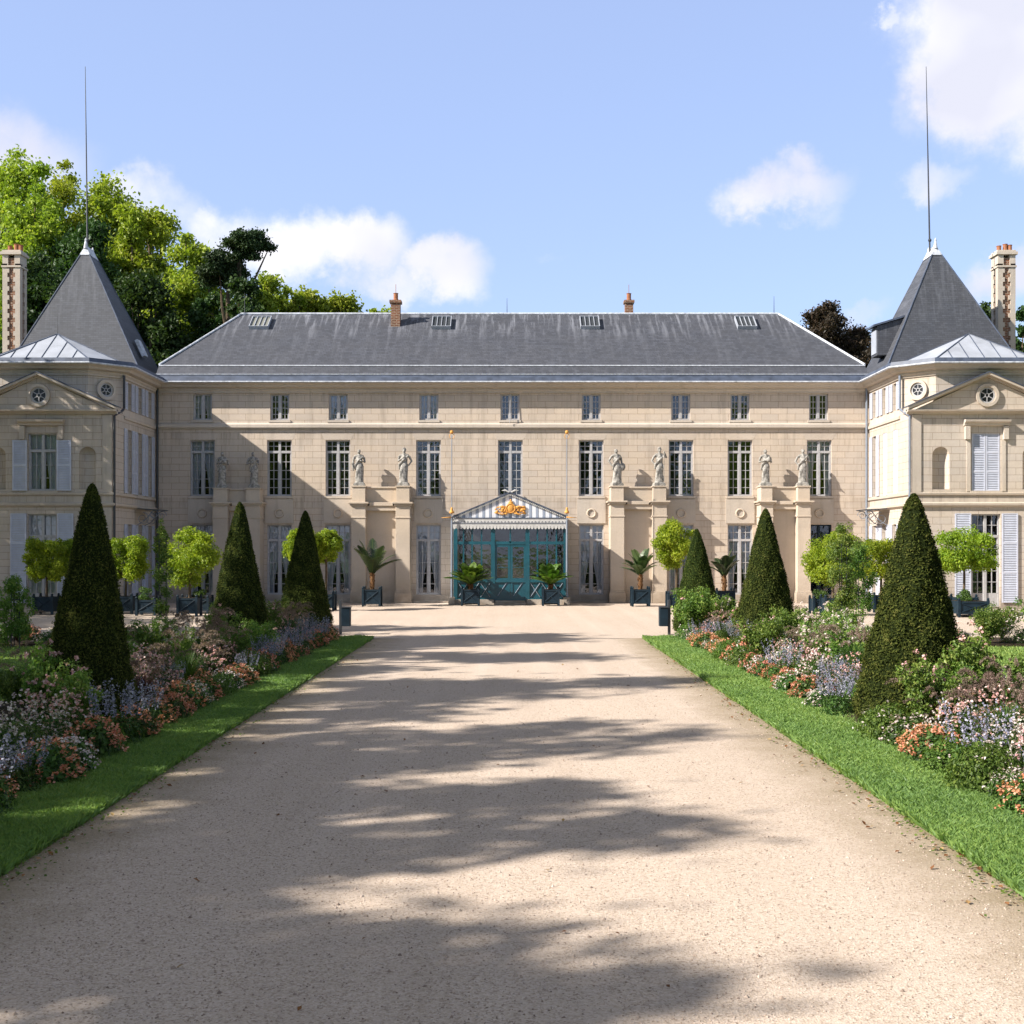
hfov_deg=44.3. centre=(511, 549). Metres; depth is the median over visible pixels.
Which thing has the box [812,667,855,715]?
blue salvia
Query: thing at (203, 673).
coral mound
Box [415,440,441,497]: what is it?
window
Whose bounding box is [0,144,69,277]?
tree
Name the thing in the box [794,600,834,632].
white rose bush
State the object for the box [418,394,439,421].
window
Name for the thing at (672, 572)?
window
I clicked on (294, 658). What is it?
coral mound
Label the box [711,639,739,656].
feathery plant
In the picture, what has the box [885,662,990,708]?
fountain grass
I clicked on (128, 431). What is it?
window
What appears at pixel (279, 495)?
window
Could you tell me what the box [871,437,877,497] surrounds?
window
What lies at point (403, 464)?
statue
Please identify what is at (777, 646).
pink flowers
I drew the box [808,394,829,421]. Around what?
window
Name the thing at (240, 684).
white mound
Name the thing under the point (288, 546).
clipped tree
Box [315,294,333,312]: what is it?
tree
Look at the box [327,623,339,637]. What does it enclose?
coral mound
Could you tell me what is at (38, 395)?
round window
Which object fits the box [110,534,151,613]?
clipped tree
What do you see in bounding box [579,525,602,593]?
window
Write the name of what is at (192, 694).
coral mound
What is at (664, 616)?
litter bin
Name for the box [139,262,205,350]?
tree
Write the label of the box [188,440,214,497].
window
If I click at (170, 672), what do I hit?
blue salvia
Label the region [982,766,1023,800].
white mound
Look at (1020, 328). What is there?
tree
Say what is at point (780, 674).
coral mound
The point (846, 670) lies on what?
pink flowers
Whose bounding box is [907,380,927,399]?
round window
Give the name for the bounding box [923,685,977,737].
white flowers
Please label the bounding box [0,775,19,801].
coral mound
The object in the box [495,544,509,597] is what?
door
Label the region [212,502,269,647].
yew cone
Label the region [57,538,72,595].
clipped tree
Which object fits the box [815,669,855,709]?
blue salvia
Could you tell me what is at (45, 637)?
white mound
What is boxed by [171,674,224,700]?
coral mound
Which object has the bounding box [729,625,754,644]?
purple grass
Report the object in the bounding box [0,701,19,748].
white flowers
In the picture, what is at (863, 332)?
copper beech
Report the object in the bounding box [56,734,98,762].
white mound
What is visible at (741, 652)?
feathery plant
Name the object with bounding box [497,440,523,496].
window
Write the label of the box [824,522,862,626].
rose pillar
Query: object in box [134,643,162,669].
white flowers
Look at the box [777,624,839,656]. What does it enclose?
fountain grass
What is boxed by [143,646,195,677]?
purple grass
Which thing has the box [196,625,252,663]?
purple grass
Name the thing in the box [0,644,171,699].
lawn
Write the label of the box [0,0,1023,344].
sky
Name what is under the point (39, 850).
lawn
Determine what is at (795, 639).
purple grass
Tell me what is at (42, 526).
french door
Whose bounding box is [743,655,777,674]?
white mound
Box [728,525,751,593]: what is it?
window
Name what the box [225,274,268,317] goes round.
tree
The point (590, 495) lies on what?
window
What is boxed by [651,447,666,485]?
statue
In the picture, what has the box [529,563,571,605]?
potted cycad
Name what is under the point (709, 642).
coral mound
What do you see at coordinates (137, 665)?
purple grass
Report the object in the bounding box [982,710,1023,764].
white flowers
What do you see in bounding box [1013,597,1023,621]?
leafy shrub
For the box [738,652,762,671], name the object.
coral mound
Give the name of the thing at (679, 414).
window
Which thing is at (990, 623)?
leafy shrub
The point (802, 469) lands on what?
statue
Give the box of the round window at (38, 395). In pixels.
[27,384,50,406]
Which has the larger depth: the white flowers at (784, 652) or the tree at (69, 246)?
the tree at (69, 246)
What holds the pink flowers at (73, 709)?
on the soil at (5, 711)
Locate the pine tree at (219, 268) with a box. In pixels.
[192,246,254,323]
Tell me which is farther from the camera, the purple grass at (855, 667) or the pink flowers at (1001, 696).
the purple grass at (855, 667)
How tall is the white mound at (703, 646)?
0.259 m
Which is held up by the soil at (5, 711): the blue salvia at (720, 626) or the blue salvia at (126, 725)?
the blue salvia at (126, 725)
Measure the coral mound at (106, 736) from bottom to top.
0.459 m
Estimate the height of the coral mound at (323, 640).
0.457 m
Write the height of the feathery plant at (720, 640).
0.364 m
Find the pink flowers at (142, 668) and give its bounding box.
[130,656,151,685]
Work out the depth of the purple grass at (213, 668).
20.87 m
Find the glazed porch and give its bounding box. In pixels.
[443,430,575,604]
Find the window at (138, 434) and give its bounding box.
[136,434,142,496]
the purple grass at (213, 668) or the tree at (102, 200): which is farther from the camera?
the tree at (102, 200)
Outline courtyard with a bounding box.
[0,603,1023,637]
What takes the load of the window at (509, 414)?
in the chateau
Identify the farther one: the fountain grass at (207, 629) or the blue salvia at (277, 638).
the blue salvia at (277, 638)
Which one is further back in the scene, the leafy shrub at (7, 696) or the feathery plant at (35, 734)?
the leafy shrub at (7, 696)
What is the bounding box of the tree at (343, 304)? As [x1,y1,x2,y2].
[325,287,367,312]
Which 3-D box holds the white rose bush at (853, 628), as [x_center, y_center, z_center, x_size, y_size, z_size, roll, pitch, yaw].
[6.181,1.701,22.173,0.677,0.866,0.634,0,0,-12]
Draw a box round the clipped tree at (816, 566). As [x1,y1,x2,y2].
[800,531,862,614]
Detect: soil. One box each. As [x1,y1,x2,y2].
[0,634,303,791]
[0,637,128,646]
[779,646,1023,803]
[958,637,1023,646]
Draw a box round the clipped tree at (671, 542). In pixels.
[650,517,694,607]
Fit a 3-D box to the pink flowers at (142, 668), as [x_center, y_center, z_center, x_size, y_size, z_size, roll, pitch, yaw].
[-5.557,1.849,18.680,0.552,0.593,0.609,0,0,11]
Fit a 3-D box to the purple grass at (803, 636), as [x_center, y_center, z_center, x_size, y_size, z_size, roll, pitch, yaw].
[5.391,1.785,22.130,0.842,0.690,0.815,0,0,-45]
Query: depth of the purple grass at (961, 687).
14.03 m
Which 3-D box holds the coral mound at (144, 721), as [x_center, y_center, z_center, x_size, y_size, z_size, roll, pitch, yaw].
[-4.343,1.964,14.471,0.704,0.428,0.704,0,0,12]
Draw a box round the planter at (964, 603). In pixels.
[951,589,989,616]
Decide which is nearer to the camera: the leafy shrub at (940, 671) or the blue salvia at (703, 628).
the leafy shrub at (940, 671)
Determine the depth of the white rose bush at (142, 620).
23.60 m
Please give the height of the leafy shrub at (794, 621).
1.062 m
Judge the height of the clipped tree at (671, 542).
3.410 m
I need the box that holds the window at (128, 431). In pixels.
[126,431,132,494]
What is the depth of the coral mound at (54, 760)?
11.60 m
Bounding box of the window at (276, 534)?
[267,525,291,593]
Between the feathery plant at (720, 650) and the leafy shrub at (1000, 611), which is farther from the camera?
the leafy shrub at (1000, 611)
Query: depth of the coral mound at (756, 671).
21.39 m
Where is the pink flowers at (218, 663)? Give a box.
[193,645,227,674]
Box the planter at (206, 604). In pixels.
[186,589,213,613]
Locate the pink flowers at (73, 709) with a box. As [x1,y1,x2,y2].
[40,687,98,738]
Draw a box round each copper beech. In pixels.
[798,300,871,366]
[845,323,871,367]
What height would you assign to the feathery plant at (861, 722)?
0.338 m
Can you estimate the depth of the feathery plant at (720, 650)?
24.41 m
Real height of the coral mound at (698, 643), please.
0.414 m
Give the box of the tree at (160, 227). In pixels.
[115,201,182,315]
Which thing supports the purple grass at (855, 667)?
on the soil at (855, 717)
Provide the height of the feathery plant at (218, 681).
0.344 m
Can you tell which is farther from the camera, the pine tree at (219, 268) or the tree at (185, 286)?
the tree at (185, 286)
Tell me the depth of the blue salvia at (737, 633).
27.04 m
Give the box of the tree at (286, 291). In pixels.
[276,285,307,312]
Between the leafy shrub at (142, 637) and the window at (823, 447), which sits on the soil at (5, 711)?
the leafy shrub at (142, 637)
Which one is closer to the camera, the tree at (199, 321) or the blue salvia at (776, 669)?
the blue salvia at (776, 669)
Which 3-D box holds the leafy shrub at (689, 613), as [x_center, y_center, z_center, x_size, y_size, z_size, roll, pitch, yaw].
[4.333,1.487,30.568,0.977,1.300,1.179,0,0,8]
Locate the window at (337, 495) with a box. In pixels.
[324,440,351,497]
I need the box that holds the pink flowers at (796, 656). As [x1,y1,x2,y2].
[776,639,810,668]
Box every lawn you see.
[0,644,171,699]
[16,639,370,853]
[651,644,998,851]
[964,647,1023,681]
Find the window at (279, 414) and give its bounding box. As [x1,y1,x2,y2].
[268,394,290,421]
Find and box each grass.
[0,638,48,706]
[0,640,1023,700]
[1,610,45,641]
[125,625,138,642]
[130,654,179,705]
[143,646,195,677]
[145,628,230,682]
[159,606,235,667]
[169,621,231,666]
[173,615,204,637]
[187,646,233,673]
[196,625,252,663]
[267,603,311,641]
[273,601,313,620]
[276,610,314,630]
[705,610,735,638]
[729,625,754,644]
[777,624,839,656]
[782,630,823,654]
[792,634,835,659]
[800,631,861,665]
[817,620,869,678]
[844,666,860,683]
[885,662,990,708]
[903,680,979,727]
[939,671,1023,738]
[957,676,1023,725]
[978,656,1023,718]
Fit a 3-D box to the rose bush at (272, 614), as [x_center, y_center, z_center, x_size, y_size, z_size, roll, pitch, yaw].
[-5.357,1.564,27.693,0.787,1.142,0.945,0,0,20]
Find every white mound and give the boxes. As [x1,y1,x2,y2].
[20,733,100,773]
[32,630,51,642]
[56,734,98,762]
[178,680,213,706]
[210,667,247,688]
[681,625,699,638]
[701,639,711,649]
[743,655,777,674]
[773,668,811,690]
[802,687,839,707]
[806,685,840,700]
[878,713,936,745]
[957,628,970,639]
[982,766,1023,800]
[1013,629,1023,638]
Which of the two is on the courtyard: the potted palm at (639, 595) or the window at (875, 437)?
the potted palm at (639, 595)
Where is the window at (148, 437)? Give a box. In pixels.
[146,437,152,497]
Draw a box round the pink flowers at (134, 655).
[132,653,150,680]
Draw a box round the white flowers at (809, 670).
[798,644,834,681]
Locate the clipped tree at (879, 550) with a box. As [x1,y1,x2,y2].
[855,537,893,612]
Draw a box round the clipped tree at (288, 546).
[281,528,319,560]
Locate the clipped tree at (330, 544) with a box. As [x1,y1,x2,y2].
[316,528,343,610]
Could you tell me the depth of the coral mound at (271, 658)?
22.04 m
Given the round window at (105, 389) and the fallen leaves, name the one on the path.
the fallen leaves
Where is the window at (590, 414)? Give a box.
[580,394,601,421]
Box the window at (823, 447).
[807,440,832,497]
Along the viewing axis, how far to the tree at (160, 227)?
77.15 m
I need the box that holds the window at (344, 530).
[326,525,349,593]
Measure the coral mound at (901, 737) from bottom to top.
0.362 m
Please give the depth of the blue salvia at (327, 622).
28.50 m
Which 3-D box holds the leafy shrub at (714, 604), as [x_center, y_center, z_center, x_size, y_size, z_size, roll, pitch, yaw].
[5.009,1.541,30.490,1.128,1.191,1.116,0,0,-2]
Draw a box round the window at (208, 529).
[191,525,212,593]
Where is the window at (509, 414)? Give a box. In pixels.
[499,394,520,421]
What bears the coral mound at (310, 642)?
on the soil at (5, 711)
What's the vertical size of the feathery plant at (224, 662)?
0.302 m
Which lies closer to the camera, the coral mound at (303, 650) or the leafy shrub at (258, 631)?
the leafy shrub at (258, 631)
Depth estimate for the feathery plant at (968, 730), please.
13.57 m
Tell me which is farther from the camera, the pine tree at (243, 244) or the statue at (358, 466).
the pine tree at (243, 244)
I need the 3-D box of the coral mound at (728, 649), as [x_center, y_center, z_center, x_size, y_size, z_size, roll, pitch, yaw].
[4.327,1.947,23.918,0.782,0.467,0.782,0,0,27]
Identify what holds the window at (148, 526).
in the chateau
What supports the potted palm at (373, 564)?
on the courtyard
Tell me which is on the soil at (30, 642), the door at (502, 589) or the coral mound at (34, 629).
the coral mound at (34, 629)
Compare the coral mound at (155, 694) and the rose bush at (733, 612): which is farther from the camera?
the rose bush at (733, 612)
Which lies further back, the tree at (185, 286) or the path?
the tree at (185, 286)
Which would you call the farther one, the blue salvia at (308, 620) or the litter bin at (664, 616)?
the litter bin at (664, 616)
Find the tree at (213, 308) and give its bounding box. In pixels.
[189,265,224,332]
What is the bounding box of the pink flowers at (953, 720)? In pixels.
[935,686,1000,745]
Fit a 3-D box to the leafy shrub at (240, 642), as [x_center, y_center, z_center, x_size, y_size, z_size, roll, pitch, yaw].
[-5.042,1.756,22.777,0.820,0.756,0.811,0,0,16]
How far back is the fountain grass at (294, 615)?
27.80 m
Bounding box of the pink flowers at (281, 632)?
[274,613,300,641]
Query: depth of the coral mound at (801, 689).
18.20 m
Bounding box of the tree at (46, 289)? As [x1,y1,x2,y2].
[0,244,63,353]
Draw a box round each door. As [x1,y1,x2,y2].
[29,514,56,605]
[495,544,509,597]
[510,544,525,597]
[811,525,830,593]
[972,514,998,605]
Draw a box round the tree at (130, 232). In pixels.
[105,201,161,325]
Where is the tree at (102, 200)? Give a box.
[69,169,147,268]
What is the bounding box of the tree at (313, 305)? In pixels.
[285,284,331,312]
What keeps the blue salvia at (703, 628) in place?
on the soil at (855, 717)
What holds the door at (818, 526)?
in the chateau
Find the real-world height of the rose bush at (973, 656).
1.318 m
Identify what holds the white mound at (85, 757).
on the soil at (5, 711)
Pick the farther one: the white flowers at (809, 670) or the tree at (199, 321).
the tree at (199, 321)
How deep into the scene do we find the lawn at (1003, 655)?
26.37 m
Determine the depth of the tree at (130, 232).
76.15 m
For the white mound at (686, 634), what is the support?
on the soil at (855, 717)
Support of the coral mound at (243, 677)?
on the soil at (5, 711)
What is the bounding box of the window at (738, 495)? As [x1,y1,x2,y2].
[726,440,753,497]
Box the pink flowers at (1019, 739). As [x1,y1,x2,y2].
[1011,724,1023,770]
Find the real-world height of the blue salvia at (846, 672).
0.632 m
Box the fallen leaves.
[10,656,1016,1010]
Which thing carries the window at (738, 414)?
in the chateau
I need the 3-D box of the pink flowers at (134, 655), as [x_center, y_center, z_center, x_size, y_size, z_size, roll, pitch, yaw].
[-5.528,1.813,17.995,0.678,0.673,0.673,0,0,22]
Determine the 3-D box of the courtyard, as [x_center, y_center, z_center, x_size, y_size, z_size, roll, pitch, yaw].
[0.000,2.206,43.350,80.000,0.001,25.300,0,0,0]
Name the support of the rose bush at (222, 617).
on the soil at (5, 711)
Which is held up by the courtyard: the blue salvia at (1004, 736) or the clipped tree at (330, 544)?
the clipped tree at (330, 544)
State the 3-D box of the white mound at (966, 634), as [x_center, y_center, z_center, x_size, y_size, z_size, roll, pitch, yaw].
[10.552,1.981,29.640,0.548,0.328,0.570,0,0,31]
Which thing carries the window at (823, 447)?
in the chateau
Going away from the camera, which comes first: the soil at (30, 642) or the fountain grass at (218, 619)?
the fountain grass at (218, 619)
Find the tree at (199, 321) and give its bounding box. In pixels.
[183,281,237,343]
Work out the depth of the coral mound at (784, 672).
19.92 m
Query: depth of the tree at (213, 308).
72.08 m
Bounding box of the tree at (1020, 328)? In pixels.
[1016,305,1023,351]
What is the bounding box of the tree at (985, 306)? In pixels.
[979,301,990,319]
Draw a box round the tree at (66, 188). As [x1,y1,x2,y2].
[31,159,89,259]
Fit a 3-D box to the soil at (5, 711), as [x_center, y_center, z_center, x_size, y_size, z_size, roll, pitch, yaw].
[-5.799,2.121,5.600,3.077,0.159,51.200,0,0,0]
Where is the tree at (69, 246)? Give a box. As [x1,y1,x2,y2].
[45,212,136,319]
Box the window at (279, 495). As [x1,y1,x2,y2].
[265,440,292,497]
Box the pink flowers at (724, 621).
[702,609,729,633]
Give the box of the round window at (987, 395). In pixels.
[975,384,998,406]
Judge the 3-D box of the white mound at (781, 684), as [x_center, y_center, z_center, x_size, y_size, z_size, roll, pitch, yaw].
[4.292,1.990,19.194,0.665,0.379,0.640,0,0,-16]
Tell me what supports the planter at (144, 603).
on the courtyard
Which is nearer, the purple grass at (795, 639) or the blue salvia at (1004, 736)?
the blue salvia at (1004, 736)
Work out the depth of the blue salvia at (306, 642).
25.89 m
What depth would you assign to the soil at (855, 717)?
15.98 m
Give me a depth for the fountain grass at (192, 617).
25.56 m
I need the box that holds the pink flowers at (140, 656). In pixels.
[130,643,169,683]
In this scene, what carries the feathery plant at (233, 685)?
on the soil at (5, 711)
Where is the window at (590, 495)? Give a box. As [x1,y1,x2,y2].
[577,440,604,497]
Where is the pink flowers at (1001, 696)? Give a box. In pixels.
[972,682,1023,740]
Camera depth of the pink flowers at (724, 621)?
30.10 m
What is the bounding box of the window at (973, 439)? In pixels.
[970,439,1002,491]
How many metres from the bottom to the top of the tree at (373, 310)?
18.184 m
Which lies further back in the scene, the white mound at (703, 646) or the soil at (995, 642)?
the soil at (995, 642)
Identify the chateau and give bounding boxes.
[0,67,1023,608]
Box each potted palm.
[354,538,400,606]
[619,548,657,606]
[710,549,738,603]
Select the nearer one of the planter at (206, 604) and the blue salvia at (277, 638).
the blue salvia at (277, 638)
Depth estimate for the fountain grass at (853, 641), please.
21.28 m
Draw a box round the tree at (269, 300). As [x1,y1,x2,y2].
[250,270,292,312]
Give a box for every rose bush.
[10,638,69,718]
[45,655,106,726]
[127,627,139,660]
[136,619,175,642]
[149,618,198,665]
[201,603,244,644]
[264,595,288,629]
[721,596,732,621]
[724,601,738,622]
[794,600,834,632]
[795,613,844,657]
[810,615,871,672]
[816,606,849,639]
[846,623,872,646]
[893,649,969,724]
[938,620,1023,715]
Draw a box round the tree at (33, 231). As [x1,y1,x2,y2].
[0,190,65,342]
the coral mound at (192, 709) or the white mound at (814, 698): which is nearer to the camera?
the coral mound at (192, 709)
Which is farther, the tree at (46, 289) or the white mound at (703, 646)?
the tree at (46, 289)
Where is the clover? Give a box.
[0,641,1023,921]
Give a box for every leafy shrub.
[0,665,29,706]
[127,615,177,665]
[213,628,254,663]
[241,618,280,651]
[670,584,709,629]
[699,589,737,630]
[734,610,788,655]
[767,604,810,648]
[917,657,990,714]
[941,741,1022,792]
[968,604,1012,642]
[982,601,1022,639]
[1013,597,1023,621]
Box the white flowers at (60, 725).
[19,694,75,743]
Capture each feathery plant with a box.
[0,720,52,754]
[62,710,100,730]
[66,714,127,751]
[196,674,231,697]
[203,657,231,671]
[210,673,239,692]
[232,650,274,676]
[674,622,697,637]
[711,630,724,638]
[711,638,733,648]
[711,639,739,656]
[713,640,742,660]
[725,645,759,665]
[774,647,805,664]
[790,658,824,674]
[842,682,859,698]
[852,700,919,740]
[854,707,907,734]
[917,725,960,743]
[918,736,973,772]
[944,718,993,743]
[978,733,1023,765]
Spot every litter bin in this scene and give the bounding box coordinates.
[339,600,351,634]
[658,600,670,634]
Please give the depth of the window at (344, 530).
53.18 m
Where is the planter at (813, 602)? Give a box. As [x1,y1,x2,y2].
[808,589,831,613]
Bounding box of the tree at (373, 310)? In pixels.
[369,305,390,312]
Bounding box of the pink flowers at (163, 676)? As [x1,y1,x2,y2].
[135,652,184,696]
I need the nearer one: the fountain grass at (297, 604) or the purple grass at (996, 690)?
the purple grass at (996, 690)
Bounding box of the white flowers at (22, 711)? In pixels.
[1,689,45,737]
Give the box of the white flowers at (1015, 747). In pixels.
[1005,718,1023,771]
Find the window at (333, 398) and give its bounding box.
[327,394,348,421]
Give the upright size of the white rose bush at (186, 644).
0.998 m
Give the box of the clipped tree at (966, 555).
[932,524,999,615]
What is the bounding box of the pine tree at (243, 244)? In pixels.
[215,226,278,279]
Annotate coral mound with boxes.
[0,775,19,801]
[12,737,86,786]
[20,624,41,640]
[62,715,128,757]
[111,704,164,739]
[130,696,177,723]
[150,686,164,703]
[150,692,193,717]
[157,680,208,709]
[164,692,196,712]
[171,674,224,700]
[179,668,209,681]
[221,662,259,683]
[221,667,253,686]
[247,648,278,671]
[260,642,292,662]
[274,641,299,657]
[282,651,298,661]
[290,643,311,655]
[296,637,314,649]
[303,629,329,646]
[304,636,320,648]
[307,623,338,640]
[319,628,333,641]
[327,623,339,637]
[686,626,710,640]
[691,631,721,647]
[704,636,724,651]
[708,637,731,652]
[719,640,757,661]
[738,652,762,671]
[747,660,773,676]
[759,663,780,679]
[770,668,799,687]
[771,667,795,682]
[785,673,835,697]
[787,675,818,691]
[895,722,958,753]
[898,724,960,760]
[994,771,1023,816]
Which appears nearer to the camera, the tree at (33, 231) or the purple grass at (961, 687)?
the purple grass at (961, 687)
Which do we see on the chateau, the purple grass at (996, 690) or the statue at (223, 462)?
the statue at (223, 462)
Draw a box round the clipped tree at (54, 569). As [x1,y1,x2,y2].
[21,536,68,614]
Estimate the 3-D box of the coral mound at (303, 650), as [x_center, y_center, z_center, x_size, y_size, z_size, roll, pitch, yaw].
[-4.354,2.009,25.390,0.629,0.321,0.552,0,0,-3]
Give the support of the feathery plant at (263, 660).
on the soil at (5, 711)
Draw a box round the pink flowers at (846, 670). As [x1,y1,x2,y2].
[831,652,860,688]
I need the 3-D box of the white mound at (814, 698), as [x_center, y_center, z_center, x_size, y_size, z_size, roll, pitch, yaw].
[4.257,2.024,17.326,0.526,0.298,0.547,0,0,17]
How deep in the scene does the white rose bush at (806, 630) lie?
22.45 m
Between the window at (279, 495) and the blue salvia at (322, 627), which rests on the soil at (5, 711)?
the blue salvia at (322, 627)
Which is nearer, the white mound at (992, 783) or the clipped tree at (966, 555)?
the white mound at (992, 783)
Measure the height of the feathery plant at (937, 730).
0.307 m
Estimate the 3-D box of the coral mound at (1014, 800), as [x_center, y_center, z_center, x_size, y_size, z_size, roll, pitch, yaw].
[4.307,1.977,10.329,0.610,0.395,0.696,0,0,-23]
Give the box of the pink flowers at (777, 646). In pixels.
[766,638,792,658]
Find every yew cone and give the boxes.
[43,483,140,720]
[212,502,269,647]
[280,510,333,629]
[672,529,717,631]
[730,508,793,642]
[850,493,976,722]
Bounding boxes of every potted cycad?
[445,562,488,605]
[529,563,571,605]
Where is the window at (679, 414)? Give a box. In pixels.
[670,394,691,421]
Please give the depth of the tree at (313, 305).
77.72 m
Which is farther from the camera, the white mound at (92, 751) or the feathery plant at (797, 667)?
the feathery plant at (797, 667)
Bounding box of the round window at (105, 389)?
[96,380,116,399]
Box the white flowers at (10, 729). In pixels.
[0,701,26,763]
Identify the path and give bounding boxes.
[0,638,1023,1023]
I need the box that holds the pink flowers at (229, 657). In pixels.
[207,636,239,666]
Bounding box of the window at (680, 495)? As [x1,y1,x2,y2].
[667,440,694,497]
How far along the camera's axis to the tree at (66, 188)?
83.00 m
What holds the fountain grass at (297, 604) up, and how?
on the soil at (5, 711)
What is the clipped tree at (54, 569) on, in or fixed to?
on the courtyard
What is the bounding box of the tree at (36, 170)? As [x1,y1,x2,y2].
[13,156,71,258]
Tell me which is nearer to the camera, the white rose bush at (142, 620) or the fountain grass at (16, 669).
the fountain grass at (16, 669)
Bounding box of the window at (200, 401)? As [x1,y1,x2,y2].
[191,394,212,421]
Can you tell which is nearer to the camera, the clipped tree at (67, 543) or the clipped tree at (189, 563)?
the clipped tree at (189, 563)
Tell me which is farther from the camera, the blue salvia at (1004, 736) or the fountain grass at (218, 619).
the fountain grass at (218, 619)
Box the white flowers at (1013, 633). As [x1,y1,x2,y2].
[996,608,1023,643]
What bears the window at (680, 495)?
in the chateau
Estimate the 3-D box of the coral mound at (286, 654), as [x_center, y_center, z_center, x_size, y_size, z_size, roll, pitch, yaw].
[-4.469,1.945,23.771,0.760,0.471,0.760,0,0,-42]
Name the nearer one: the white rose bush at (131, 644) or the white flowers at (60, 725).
the white flowers at (60, 725)
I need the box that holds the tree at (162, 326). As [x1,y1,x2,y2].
[113,268,201,366]
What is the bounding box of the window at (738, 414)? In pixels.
[729,394,750,421]
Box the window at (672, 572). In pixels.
[669,525,692,593]
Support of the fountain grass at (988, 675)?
on the soil at (855, 717)
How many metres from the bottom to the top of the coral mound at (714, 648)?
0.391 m
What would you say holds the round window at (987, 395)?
in the chateau
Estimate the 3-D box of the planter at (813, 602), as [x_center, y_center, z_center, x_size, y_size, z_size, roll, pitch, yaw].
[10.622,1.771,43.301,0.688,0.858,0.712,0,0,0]
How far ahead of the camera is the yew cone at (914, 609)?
15.46 m
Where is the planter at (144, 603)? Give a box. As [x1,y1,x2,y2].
[135,586,160,615]
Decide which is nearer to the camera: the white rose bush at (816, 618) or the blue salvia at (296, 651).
the blue salvia at (296, 651)
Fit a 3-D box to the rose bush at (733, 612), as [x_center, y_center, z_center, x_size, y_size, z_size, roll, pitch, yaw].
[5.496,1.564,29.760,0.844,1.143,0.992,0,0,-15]
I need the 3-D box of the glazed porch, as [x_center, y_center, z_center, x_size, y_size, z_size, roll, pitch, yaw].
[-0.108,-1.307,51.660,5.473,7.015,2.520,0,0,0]
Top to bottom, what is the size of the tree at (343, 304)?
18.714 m
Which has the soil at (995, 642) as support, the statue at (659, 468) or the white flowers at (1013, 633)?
the white flowers at (1013, 633)
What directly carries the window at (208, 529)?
in the chateau
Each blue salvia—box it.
[0,730,25,812]
[0,734,51,793]
[86,678,153,744]
[116,677,165,728]
[154,661,185,689]
[234,650,259,675]
[251,634,285,668]
[259,633,286,663]
[271,627,291,646]
[281,629,303,655]
[287,621,316,653]
[298,613,314,635]
[301,617,330,641]
[303,615,330,642]
[687,619,714,641]
[713,617,733,635]
[726,620,751,641]
[761,637,804,681]
[776,631,795,649]
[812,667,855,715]
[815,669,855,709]
[816,654,849,686]
[831,656,861,694]
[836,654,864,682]
[938,695,1017,777]
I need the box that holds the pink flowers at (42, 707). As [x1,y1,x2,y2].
[18,678,67,731]
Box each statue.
[216,452,228,487]
[246,452,259,487]
[351,450,365,485]
[397,447,411,485]
[608,449,624,485]
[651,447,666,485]
[758,450,771,485]
[794,449,809,485]
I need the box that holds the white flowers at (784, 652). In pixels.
[770,638,801,666]
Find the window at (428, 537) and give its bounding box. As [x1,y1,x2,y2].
[416,525,440,593]
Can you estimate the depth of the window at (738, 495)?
53.02 m
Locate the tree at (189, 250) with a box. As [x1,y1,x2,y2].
[156,231,233,335]
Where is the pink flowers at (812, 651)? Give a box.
[799,639,838,676]
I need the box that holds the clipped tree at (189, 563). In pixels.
[157,526,222,615]
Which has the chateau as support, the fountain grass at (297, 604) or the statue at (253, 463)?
the statue at (253, 463)
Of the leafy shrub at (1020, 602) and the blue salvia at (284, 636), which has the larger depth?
the leafy shrub at (1020, 602)
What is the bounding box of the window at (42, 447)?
[26,434,57,491]
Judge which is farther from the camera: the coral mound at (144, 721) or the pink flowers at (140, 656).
the pink flowers at (140, 656)
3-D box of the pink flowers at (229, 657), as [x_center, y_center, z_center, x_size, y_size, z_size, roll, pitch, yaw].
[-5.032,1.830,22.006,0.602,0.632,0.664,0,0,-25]
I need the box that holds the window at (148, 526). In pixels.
[148,526,152,597]
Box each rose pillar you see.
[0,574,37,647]
[150,518,176,617]
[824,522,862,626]
[838,538,880,626]
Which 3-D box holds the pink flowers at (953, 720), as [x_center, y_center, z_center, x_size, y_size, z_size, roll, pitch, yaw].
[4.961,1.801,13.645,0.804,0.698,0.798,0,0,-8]
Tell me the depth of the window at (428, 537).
53.18 m
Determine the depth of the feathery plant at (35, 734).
13.00 m
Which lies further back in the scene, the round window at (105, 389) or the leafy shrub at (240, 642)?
the round window at (105, 389)
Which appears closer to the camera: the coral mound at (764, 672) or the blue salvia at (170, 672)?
the blue salvia at (170, 672)

